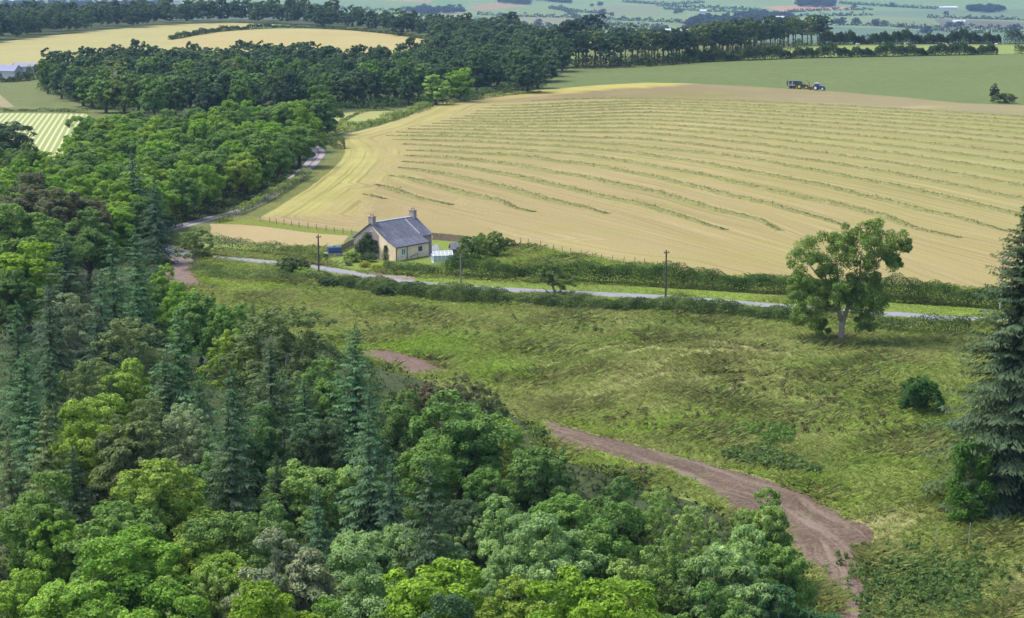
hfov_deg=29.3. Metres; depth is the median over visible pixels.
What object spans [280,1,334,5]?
field
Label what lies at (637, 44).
pine tree
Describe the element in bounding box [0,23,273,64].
gold field
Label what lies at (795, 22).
pine tree
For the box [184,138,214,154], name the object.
broadleaf tree
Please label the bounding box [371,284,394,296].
shrub
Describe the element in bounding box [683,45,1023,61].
hill strip
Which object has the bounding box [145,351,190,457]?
spruce tree
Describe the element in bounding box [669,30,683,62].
pine tree
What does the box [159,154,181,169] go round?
broadleaf tree
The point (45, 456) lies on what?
spruce tree
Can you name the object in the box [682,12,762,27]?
woodland
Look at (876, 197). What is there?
windrow
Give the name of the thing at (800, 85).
tractor
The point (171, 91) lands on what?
broadleaf tree
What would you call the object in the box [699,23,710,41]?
pine tree
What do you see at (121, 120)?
broadleaf tree
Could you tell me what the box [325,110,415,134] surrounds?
valley field
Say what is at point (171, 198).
broadleaf tree
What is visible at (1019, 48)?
hedge
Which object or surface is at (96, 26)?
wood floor
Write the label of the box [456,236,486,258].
shrub
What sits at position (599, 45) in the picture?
pine tree
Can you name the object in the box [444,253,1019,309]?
hedge
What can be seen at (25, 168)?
broadleaf tree
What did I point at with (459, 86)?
broadleaf tree
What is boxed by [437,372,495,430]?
broadleaf tree
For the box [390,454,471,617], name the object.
spruce tree
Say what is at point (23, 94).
ground
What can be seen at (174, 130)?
broadleaf tree
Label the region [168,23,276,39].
hedge
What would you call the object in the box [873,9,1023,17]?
field
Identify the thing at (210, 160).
broadleaf tree
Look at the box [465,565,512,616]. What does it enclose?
broadleaf tree
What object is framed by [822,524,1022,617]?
tall weeds
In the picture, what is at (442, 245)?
garden lawn
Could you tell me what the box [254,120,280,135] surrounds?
broadleaf tree
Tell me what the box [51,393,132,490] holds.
broadleaf tree
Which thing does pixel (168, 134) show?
broadleaf tree
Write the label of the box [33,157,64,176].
broadleaf tree
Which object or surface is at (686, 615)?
broadleaf tree
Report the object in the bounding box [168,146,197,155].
broadleaf tree
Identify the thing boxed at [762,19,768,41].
pine tree
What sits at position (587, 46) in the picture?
pine tree
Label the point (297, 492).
broadleaf tree
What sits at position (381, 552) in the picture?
broadleaf tree
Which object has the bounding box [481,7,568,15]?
field
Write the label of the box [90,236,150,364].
spruce tree
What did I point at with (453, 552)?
broadleaf tree
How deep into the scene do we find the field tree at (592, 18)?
1217.89 m
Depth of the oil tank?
331.33 m
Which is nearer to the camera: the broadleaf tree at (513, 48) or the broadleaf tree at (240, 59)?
the broadleaf tree at (240, 59)
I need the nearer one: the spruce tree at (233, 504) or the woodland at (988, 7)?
the spruce tree at (233, 504)
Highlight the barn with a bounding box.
[0,65,22,78]
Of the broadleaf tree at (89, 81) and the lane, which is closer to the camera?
the lane
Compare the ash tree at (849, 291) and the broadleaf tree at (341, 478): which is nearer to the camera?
the broadleaf tree at (341, 478)
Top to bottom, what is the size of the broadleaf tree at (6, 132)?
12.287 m
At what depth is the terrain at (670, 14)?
4888.43 m
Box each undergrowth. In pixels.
[0,251,824,617]
[36,79,134,110]
[158,152,306,230]
[335,77,548,108]
[569,37,824,68]
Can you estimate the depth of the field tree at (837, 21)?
3822.21 m
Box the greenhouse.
[431,250,452,262]
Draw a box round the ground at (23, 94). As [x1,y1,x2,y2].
[0,29,1023,245]
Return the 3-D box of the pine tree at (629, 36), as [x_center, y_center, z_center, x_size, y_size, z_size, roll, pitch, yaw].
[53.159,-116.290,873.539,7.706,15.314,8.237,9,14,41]
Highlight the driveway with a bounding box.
[371,272,415,280]
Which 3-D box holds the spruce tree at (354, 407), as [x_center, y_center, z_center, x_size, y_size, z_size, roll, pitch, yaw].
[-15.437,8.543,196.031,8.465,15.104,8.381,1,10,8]
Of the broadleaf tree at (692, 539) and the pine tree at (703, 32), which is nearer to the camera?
the broadleaf tree at (692, 539)
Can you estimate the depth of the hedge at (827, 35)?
1093.17 m
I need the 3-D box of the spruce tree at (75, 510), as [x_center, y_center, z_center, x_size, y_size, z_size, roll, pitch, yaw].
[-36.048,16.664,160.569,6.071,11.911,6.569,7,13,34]
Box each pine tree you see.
[568,30,584,62]
[573,32,589,66]
[578,34,593,66]
[581,29,593,47]
[588,31,603,66]
[593,35,609,67]
[597,33,607,48]
[599,35,617,61]
[606,35,623,66]
[607,27,617,57]
[614,27,627,59]
[616,32,629,64]
[624,31,638,60]
[628,33,644,64]
[636,27,648,62]
[638,35,653,64]
[644,29,660,57]
[646,31,665,64]
[653,28,662,55]
[654,30,672,63]
[661,33,674,62]
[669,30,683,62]
[673,31,687,59]
[676,30,694,61]
[688,24,698,57]
[690,29,701,61]
[696,26,713,51]
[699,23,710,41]
[699,25,710,49]
[705,27,720,50]
[716,30,730,57]
[720,24,734,52]
[729,26,743,50]
[730,24,747,52]
[730,28,747,49]
[736,20,749,45]
[739,27,752,46]
[743,21,758,49]
[748,21,762,42]
[752,24,764,44]
[757,24,769,48]
[760,23,773,42]
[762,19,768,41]
[765,24,777,47]
[769,25,782,40]
[773,17,785,43]
[778,23,790,46]
[785,16,797,46]
[787,16,802,42]
[798,20,808,43]
[802,19,818,45]
[803,17,811,43]
[805,14,820,30]
[812,15,827,44]
[819,16,832,31]
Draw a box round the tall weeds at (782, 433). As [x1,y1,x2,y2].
[730,418,795,446]
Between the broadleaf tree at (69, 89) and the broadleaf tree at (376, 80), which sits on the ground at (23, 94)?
the broadleaf tree at (69, 89)
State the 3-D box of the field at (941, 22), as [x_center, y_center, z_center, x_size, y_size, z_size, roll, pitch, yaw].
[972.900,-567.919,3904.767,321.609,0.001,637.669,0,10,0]
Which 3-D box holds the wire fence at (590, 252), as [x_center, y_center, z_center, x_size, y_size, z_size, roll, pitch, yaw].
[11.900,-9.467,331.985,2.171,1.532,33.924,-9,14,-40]
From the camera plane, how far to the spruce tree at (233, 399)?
178.03 m
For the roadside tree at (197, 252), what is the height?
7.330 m
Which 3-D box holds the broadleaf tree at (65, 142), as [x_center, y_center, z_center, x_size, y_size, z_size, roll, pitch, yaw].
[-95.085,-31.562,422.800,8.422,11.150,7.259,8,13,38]
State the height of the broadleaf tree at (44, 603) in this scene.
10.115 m
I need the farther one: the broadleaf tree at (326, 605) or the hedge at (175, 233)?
the hedge at (175, 233)
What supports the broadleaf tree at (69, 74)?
on the wood floor at (96, 26)
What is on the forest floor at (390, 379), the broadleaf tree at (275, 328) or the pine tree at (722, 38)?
the broadleaf tree at (275, 328)
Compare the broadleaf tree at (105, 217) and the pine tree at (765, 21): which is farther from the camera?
the pine tree at (765, 21)
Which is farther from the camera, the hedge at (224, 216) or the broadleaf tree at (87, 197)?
the hedge at (224, 216)
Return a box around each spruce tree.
[0,300,59,439]
[0,347,65,492]
[0,436,35,579]
[3,383,62,501]
[17,400,87,528]
[20,277,86,395]
[27,234,111,364]
[34,345,65,458]
[50,445,97,581]
[66,305,120,412]
[82,272,123,377]
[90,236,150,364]
[103,152,175,247]
[108,227,170,346]
[119,280,158,370]
[131,177,181,265]
[142,237,175,320]
[142,307,225,455]
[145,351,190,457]
[178,377,219,464]
[193,366,274,512]
[196,402,266,561]
[235,300,266,399]
[238,339,298,485]
[257,451,302,552]
[278,375,328,497]
[299,487,335,573]
[320,320,392,465]
[323,410,403,573]
[337,384,403,519]
[366,448,414,573]
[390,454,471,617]
[920,205,1023,522]
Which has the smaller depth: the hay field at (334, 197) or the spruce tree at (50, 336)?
the spruce tree at (50, 336)
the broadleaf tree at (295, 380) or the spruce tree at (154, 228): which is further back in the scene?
the spruce tree at (154, 228)
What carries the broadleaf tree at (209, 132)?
on the forest floor at (390, 379)
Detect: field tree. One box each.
[501,11,520,23]
[533,19,542,24]
[556,20,585,41]
[565,19,586,32]
[582,13,607,31]
[831,18,840,23]
[851,17,861,23]
[871,18,880,24]
[922,25,933,33]
[945,22,954,26]
[956,20,964,26]
[1008,24,1020,30]
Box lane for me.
[161,146,324,231]
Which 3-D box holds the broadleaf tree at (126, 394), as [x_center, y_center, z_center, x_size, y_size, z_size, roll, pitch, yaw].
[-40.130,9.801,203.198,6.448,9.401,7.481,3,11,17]
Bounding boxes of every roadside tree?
[173,226,216,266]
[529,258,581,292]
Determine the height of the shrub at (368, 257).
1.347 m
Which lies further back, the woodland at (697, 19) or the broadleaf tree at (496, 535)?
the woodland at (697, 19)
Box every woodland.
[0,0,158,6]
[0,0,574,95]
[404,4,466,13]
[497,0,532,3]
[536,0,571,2]
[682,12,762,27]
[733,9,795,17]
[794,0,836,5]
[965,3,1006,11]
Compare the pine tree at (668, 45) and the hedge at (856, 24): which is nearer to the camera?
the pine tree at (668, 45)
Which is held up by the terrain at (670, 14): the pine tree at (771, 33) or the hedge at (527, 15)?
the hedge at (527, 15)
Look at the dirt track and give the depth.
182.75 m
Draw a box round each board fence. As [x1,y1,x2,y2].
[341,239,353,251]
[432,232,462,241]
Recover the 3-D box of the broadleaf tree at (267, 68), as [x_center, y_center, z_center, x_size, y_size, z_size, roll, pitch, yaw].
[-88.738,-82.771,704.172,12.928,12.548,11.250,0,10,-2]
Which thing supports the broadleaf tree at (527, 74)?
on the hay field at (334, 197)
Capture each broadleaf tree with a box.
[0,121,37,153]
[0,142,44,168]
[0,147,11,163]
[0,165,17,175]
[0,167,20,184]
[0,172,59,232]
[0,177,23,195]
[0,185,20,230]
[0,203,65,263]
[0,240,67,332]
[0,269,40,342]
[0,470,76,593]
[0,568,56,617]
[1,152,31,172]
[1,172,32,191]
[4,148,39,157]
[4,153,44,169]
[9,157,47,183]
[23,517,82,585]
[25,577,126,617]
[26,229,89,298]
[29,151,60,166]
[32,187,92,237]
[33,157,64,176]
[34,47,64,73]
[35,59,56,93]
[39,174,73,198]
[43,292,108,378]
[43,357,123,419]
[46,169,83,186]
[47,59,67,98]
[48,159,72,168]
[48,401,127,511]
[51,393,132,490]
[53,152,96,178]
[54,50,80,68]
[56,66,88,100]
[57,137,83,158]
[58,141,92,155]
[58,524,208,617]
[59,142,94,167]
[59,499,169,581]
[60,206,125,289]
[62,166,94,196]
[63,116,93,141]
[64,72,95,106]
[65,197,114,261]
[67,65,87,75]
[67,565,158,609]
[69,56,90,69]
[72,75,104,108]
[73,116,102,139]
[77,142,113,161]
[77,165,119,201]
[80,195,98,201]
[82,129,114,146]
[83,52,103,70]
[83,154,109,168]
[84,65,105,82]
[86,77,120,112]
[88,117,118,139]
[88,420,174,506]
[89,317,185,408]
[91,138,116,160]
[91,357,154,424]
[92,179,117,202]
[95,69,116,97]
[95,206,135,255]
[95,393,171,461]
[96,163,130,184]
[101,57,119,66]
[101,61,134,75]
[102,160,122,175]
[102,457,218,571]
[103,113,133,123]
[103,181,142,246]
[105,70,133,112]
[105,123,137,153]
[107,153,134,169]
[110,54,132,66]
[110,136,145,158]
[113,117,134,127]
[116,170,150,182]
[116,177,169,215]
[117,608,157,617]
[118,74,151,115]
[118,124,140,137]
[120,54,139,75]
[125,111,158,128]
[126,158,165,178]
[126,196,166,250]
[129,56,143,74]
[129,119,164,131]
[131,155,179,191]
[133,115,170,142]
[134,57,156,75]
[135,63,159,79]
[135,132,178,157]
[135,145,162,160]
[138,75,168,114]
[138,151,179,169]
[140,73,166,111]
[141,263,182,326]
[142,178,181,217]
[145,129,182,149]
[149,52,168,71]
[149,109,176,129]
[150,575,209,617]
[151,408,221,492]
[152,76,184,114]
[154,75,175,106]
[155,280,207,336]
[157,67,179,85]
[159,116,188,139]
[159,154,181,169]
[161,402,225,464]
[163,57,186,69]
[163,537,225,617]
[165,152,197,210]
[166,49,186,63]
[166,151,194,173]
[167,291,231,374]
[168,127,189,145]
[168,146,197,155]
[169,118,189,131]
[169,169,210,219]
[170,594,211,617]
[172,72,204,108]
[172,74,191,101]
[173,59,195,76]
[174,133,200,149]
[178,509,275,578]
[180,107,207,118]
[182,451,241,545]
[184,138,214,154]
[184,549,251,617]
[185,559,237,617]
[186,57,201,68]
[187,112,218,148]
[187,118,214,143]
[188,164,225,213]
[190,67,210,77]
[190,147,216,154]
[192,76,216,112]
[192,80,224,113]
[193,152,227,203]
[195,59,208,67]
[196,328,255,409]
[199,299,261,372]
[200,51,221,60]
[202,57,229,74]
[202,114,239,134]
[202,146,233,188]
[205,127,230,146]
[207,71,240,110]
[207,132,236,153]
[208,100,241,122]
[215,140,244,182]
[216,55,237,74]
[216,305,358,416]
[217,109,240,125]
[220,130,248,147]
[220,526,334,617]
[223,152,262,199]
[224,67,244,82]
[225,152,262,191]
[226,121,252,134]
[227,75,256,110]
[227,130,261,155]
[228,579,325,617]
[230,53,254,75]
[231,403,288,497]
[233,107,254,125]
[233,336,284,402]
[236,100,262,119]
[236,122,261,136]
[238,69,267,93]
[240,80,266,107]
[240,138,277,183]
[241,128,272,160]
[244,500,298,576]
[245,60,267,92]
[246,369,318,448]
[251,111,275,125]
[253,458,340,550]
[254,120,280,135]
[258,104,278,119]
[260,62,272,72]
[260,70,291,105]
[260,121,294,144]
[263,137,295,178]
[264,70,276,93]
[267,58,291,72]
[267,66,289,100]
[269,102,312,127]
[270,54,287,68]
[272,111,291,135]
[272,133,300,164]
[279,100,312,112]
[280,71,309,103]
[281,125,323,166]
[284,60,308,99]
[287,59,309,78]
[287,121,307,159]
[289,417,354,495]
[292,563,345,617]
[293,106,326,150]
[295,355,352,428]
[298,70,317,99]
[301,84,344,118]
[304,74,328,100]
[305,67,324,78]
[308,60,334,84]
[308,98,337,137]
[311,595,348,617]
[314,542,399,617]
[317,464,388,537]
[320,72,339,95]
[325,529,398,598]
[326,72,367,101]
[331,57,355,73]
[343,67,368,98]
[356,59,381,96]
[356,60,377,91]
[361,611,399,617]
[364,71,387,105]
[365,388,428,466]
[368,47,389,67]
[374,522,420,578]
[376,57,393,74]
[378,556,503,617]
[381,69,403,102]
[387,64,405,92]
[391,50,412,59]
[391,57,406,69]
[391,442,464,532]
[395,53,409,61]
[397,64,421,105]
[398,380,444,454]
[401,59,431,95]
[402,389,522,509]
[406,56,425,91]
[420,593,474,617]
[421,533,467,592]
[422,74,451,104]
[426,56,443,68]
[428,61,449,79]
[434,498,489,572]
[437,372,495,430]
[441,58,472,99]
[443,67,475,99]
[453,512,493,574]
[460,467,515,525]
[463,53,492,92]
[463,431,502,501]
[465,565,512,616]
[471,47,493,61]
[473,573,550,617]
[474,493,546,601]
[476,391,509,446]
[485,47,507,67]
[487,512,543,600]
[492,417,539,483]
[500,49,521,80]
[501,445,573,518]
[508,46,525,58]
[510,54,546,91]
[510,511,606,617]
[524,55,548,78]
[524,564,662,617]
[525,54,552,87]
[525,492,606,568]
[555,51,572,70]
[557,501,652,602]
[581,475,649,561]
[596,550,680,615]
[623,484,682,571]
[628,537,709,616]
[645,611,692,617]
[657,505,721,573]
[664,545,763,617]
[685,580,752,617]
[707,582,782,617]
[709,524,772,595]
[725,487,793,566]
[753,542,817,613]
[757,582,820,617]
[811,611,842,617]
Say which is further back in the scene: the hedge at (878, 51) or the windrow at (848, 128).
the hedge at (878, 51)
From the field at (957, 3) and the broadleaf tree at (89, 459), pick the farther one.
the field at (957, 3)
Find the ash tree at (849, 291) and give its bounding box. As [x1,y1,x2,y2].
[783,217,912,339]
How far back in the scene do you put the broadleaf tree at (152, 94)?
589.33 m
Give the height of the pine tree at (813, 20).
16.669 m
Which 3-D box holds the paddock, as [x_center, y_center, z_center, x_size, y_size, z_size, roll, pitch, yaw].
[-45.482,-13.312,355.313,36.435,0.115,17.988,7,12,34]
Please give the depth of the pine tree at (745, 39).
940.28 m
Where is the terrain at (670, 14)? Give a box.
[0,0,1023,37]
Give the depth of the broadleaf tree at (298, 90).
624.51 m
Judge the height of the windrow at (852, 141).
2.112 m
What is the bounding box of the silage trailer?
[787,80,800,88]
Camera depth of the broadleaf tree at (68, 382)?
195.90 m
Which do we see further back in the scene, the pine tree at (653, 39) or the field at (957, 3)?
the field at (957, 3)
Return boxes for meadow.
[166,242,1023,617]
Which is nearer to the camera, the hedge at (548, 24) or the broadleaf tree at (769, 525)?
the broadleaf tree at (769, 525)
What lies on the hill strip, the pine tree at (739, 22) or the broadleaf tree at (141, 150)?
the pine tree at (739, 22)
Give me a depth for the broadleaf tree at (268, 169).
421.04 m
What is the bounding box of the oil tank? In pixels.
[327,245,342,256]
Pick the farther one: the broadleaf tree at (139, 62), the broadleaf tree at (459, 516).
the broadleaf tree at (139, 62)
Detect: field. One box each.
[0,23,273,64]
[0,113,95,158]
[171,29,425,53]
[257,83,1023,287]
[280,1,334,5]
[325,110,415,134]
[340,1,431,9]
[385,0,431,1]
[432,1,466,7]
[441,12,474,18]
[470,2,523,10]
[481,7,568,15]
[482,16,573,26]
[540,54,1023,104]
[567,0,740,4]
[581,6,660,15]
[602,19,681,25]
[602,25,649,29]
[665,5,759,10]
[682,13,712,20]
[752,26,1023,43]
[766,5,850,11]
[769,19,908,22]
[795,11,873,15]
[836,0,1023,8]
[862,20,934,25]
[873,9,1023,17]
[935,19,1023,28]
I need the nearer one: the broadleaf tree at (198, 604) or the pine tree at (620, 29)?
the broadleaf tree at (198, 604)
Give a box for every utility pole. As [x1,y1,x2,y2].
[316,235,320,271]
[458,254,463,287]
[664,250,668,296]
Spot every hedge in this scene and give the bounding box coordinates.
[0,65,38,81]
[0,106,87,112]
[162,229,203,247]
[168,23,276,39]
[194,260,314,281]
[210,232,327,260]
[212,213,232,221]
[232,167,311,214]
[276,25,432,39]
[313,271,812,322]
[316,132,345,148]
[324,101,433,134]
[335,108,397,126]
[340,6,415,10]
[390,261,441,273]
[434,259,459,275]
[441,90,541,104]
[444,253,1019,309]
[477,11,573,17]
[527,22,680,31]
[540,17,647,39]
[548,4,608,13]
[558,4,584,20]
[570,14,682,22]
[590,20,662,27]
[622,0,704,4]
[655,3,760,9]
[662,6,736,12]
[684,40,998,62]
[782,6,872,12]
[793,11,872,16]
[818,27,1001,44]
[824,21,896,26]
[839,0,942,8]
[843,31,923,37]
[875,313,970,334]
[894,22,1023,32]
[927,14,1023,20]
[935,23,1022,28]
[1003,28,1023,43]
[1014,43,1023,53]
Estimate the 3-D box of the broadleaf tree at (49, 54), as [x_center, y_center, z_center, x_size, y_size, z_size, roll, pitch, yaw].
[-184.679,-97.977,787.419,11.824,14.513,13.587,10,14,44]
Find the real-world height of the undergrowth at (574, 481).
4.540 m
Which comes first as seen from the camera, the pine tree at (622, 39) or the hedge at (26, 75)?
the hedge at (26, 75)
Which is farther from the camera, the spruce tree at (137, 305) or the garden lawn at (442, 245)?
the garden lawn at (442, 245)
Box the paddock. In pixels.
[210,224,347,245]
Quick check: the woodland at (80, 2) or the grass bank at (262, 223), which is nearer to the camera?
the grass bank at (262, 223)
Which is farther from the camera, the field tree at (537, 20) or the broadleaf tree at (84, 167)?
the field tree at (537, 20)
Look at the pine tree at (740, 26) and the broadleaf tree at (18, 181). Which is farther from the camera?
the pine tree at (740, 26)
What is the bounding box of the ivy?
[353,232,377,254]
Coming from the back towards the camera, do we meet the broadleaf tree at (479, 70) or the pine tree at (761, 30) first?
the pine tree at (761, 30)
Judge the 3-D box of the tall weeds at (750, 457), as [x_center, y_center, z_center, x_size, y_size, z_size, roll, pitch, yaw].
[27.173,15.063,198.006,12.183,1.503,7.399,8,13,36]
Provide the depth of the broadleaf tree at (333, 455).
180.36 m
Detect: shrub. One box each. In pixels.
[275,256,310,273]
[293,267,315,277]
[317,276,337,286]
[341,259,352,264]
[343,251,364,261]
[359,261,371,266]
[361,253,376,260]
[370,264,384,269]
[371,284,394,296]
[381,261,395,267]
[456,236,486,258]
[475,231,506,255]
[502,237,515,246]
[898,376,944,410]
[941,438,998,524]
[990,92,1017,102]
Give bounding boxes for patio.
[428,244,438,257]
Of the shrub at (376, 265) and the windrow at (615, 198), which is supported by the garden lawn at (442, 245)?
the shrub at (376, 265)
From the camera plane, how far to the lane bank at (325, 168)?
421.88 m
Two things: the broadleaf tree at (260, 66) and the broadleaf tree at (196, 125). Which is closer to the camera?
the broadleaf tree at (196, 125)
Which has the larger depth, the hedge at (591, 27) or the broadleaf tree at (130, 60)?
the hedge at (591, 27)
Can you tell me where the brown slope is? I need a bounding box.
[0,95,13,107]
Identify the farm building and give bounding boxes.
[13,62,35,73]
[939,6,957,9]
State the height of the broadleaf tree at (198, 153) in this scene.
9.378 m
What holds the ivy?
attached to the cottage
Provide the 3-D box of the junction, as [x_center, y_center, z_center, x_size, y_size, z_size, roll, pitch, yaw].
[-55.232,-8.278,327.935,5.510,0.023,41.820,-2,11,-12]
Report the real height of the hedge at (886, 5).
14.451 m
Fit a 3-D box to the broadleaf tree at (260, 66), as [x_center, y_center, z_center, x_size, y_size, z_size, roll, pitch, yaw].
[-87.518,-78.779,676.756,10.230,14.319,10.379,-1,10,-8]
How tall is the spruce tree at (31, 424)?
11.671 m
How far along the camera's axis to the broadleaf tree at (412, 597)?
130.85 m
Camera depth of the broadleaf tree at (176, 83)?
639.71 m
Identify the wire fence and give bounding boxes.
[264,217,351,233]
[520,238,657,265]
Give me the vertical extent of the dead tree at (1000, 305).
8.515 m
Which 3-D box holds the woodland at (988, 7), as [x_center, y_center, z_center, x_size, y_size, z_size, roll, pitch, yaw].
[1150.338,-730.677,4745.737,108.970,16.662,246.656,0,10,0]
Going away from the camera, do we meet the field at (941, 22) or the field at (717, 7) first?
the field at (941, 22)
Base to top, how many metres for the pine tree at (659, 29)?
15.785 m
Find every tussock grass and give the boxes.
[344,304,815,347]
[582,362,903,442]
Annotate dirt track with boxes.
[544,418,873,617]
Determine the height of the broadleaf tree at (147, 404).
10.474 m
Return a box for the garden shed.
[448,242,466,256]
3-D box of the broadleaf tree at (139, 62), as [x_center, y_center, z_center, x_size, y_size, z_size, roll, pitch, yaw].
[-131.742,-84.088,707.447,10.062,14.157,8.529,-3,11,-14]
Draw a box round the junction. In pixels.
[167,243,193,279]
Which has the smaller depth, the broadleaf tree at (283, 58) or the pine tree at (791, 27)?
the broadleaf tree at (283, 58)
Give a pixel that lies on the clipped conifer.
(385, 248)
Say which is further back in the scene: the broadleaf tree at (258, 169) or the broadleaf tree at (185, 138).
the broadleaf tree at (185, 138)
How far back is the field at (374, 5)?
5255.30 m
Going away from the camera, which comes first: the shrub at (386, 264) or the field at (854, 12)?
the shrub at (386, 264)
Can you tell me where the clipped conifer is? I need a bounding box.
[382,245,388,261]
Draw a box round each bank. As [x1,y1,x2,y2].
[216,218,351,236]
[237,141,344,218]
[442,243,711,283]
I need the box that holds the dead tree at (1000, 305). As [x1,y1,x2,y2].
[994,257,1008,309]
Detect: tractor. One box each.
[796,81,808,88]
[813,83,824,90]
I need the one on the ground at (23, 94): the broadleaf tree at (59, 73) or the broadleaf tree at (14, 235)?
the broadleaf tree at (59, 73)
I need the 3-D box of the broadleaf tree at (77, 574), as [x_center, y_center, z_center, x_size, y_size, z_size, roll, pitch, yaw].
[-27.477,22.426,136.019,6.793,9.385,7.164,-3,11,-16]
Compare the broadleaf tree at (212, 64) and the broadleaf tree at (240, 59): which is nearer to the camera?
the broadleaf tree at (212, 64)
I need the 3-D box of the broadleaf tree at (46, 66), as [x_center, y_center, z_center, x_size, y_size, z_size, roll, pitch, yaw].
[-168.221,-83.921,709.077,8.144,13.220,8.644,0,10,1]
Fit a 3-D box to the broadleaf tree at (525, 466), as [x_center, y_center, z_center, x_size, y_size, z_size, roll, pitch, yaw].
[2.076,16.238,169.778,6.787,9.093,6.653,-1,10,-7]
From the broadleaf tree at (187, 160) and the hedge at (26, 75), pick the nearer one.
the broadleaf tree at (187, 160)
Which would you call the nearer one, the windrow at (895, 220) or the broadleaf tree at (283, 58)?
the windrow at (895, 220)
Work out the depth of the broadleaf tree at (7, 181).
352.99 m
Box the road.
[140,241,1003,320]
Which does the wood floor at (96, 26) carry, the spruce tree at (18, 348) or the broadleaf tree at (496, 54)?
the broadleaf tree at (496, 54)
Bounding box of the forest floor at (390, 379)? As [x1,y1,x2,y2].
[0,141,803,617]
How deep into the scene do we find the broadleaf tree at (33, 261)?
262.35 m
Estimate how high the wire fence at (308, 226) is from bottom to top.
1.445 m
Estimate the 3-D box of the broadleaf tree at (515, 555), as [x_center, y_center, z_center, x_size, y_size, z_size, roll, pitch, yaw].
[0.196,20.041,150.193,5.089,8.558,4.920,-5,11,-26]
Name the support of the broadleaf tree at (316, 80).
on the wood floor at (96, 26)
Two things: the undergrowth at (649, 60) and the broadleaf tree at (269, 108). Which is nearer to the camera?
the broadleaf tree at (269, 108)
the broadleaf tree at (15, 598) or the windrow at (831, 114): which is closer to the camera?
the broadleaf tree at (15, 598)
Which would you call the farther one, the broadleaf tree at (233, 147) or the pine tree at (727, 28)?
the pine tree at (727, 28)
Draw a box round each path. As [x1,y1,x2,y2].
[164,265,201,285]
[363,350,447,374]
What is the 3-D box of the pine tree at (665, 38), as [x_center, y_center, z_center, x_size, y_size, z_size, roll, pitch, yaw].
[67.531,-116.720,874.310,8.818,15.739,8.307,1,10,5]
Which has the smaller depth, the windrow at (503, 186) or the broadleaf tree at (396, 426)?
the broadleaf tree at (396, 426)
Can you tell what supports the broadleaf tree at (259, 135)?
on the forest floor at (390, 379)
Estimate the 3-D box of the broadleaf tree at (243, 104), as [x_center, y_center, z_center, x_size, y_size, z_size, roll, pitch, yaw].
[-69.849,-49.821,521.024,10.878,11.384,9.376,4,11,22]
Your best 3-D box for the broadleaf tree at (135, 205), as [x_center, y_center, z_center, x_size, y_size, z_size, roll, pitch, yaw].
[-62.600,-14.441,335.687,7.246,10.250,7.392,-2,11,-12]
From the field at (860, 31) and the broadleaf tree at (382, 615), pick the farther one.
the field at (860, 31)
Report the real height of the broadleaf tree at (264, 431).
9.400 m
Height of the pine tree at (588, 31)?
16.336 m
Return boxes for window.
[401,248,405,255]
[417,245,423,252]
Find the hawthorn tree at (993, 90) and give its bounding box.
[989,83,999,97]
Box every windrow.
[362,193,387,198]
[375,184,454,204]
[386,134,1023,217]
[389,175,535,211]
[394,138,1012,231]
[396,131,1023,200]
[398,167,610,213]
[401,161,728,229]
[404,143,960,237]
[404,155,782,230]
[406,149,841,225]
[408,128,1023,187]
[424,125,1023,173]
[433,122,1023,163]
[441,118,1023,154]
[450,114,1023,145]
[469,111,1023,139]
[471,108,1023,134]
[479,105,1023,128]
[485,102,1023,124]
[492,99,1023,120]
[531,97,1023,117]
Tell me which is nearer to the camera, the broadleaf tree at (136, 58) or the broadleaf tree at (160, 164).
the broadleaf tree at (160, 164)
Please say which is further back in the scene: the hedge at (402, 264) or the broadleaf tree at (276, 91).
the broadleaf tree at (276, 91)
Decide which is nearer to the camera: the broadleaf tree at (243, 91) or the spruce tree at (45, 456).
the spruce tree at (45, 456)
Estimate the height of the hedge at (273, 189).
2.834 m
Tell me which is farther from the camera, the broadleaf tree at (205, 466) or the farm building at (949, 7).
the farm building at (949, 7)
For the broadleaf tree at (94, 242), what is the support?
on the forest floor at (390, 379)
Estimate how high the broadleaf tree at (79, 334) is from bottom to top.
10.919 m
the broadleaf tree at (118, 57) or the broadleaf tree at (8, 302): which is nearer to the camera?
the broadleaf tree at (8, 302)
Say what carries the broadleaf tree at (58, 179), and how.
on the forest floor at (390, 379)
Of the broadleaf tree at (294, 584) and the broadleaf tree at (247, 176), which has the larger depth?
the broadleaf tree at (247, 176)
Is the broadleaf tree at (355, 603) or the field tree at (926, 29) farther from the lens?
the field tree at (926, 29)
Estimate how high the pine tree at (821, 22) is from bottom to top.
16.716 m
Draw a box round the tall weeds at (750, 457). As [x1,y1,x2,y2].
[720,443,823,472]
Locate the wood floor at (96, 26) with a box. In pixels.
[0,16,570,116]
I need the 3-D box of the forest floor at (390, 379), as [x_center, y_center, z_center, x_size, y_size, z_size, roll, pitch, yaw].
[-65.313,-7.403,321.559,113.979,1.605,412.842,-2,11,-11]
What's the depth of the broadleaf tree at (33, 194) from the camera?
336.00 m
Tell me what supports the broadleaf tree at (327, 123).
on the ground at (23, 94)
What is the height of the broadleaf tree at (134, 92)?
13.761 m
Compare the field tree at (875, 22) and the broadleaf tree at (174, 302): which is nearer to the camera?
the broadleaf tree at (174, 302)
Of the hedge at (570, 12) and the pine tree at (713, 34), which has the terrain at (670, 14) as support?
the hedge at (570, 12)
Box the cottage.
[352,208,432,260]
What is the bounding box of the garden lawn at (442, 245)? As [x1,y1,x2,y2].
[328,240,469,269]
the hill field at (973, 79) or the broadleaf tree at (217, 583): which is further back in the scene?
the hill field at (973, 79)
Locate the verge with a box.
[414,278,1008,319]
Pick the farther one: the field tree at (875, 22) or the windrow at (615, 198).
the field tree at (875, 22)
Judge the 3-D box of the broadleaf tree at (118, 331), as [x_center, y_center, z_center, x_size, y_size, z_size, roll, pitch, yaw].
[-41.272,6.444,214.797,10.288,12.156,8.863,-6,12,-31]

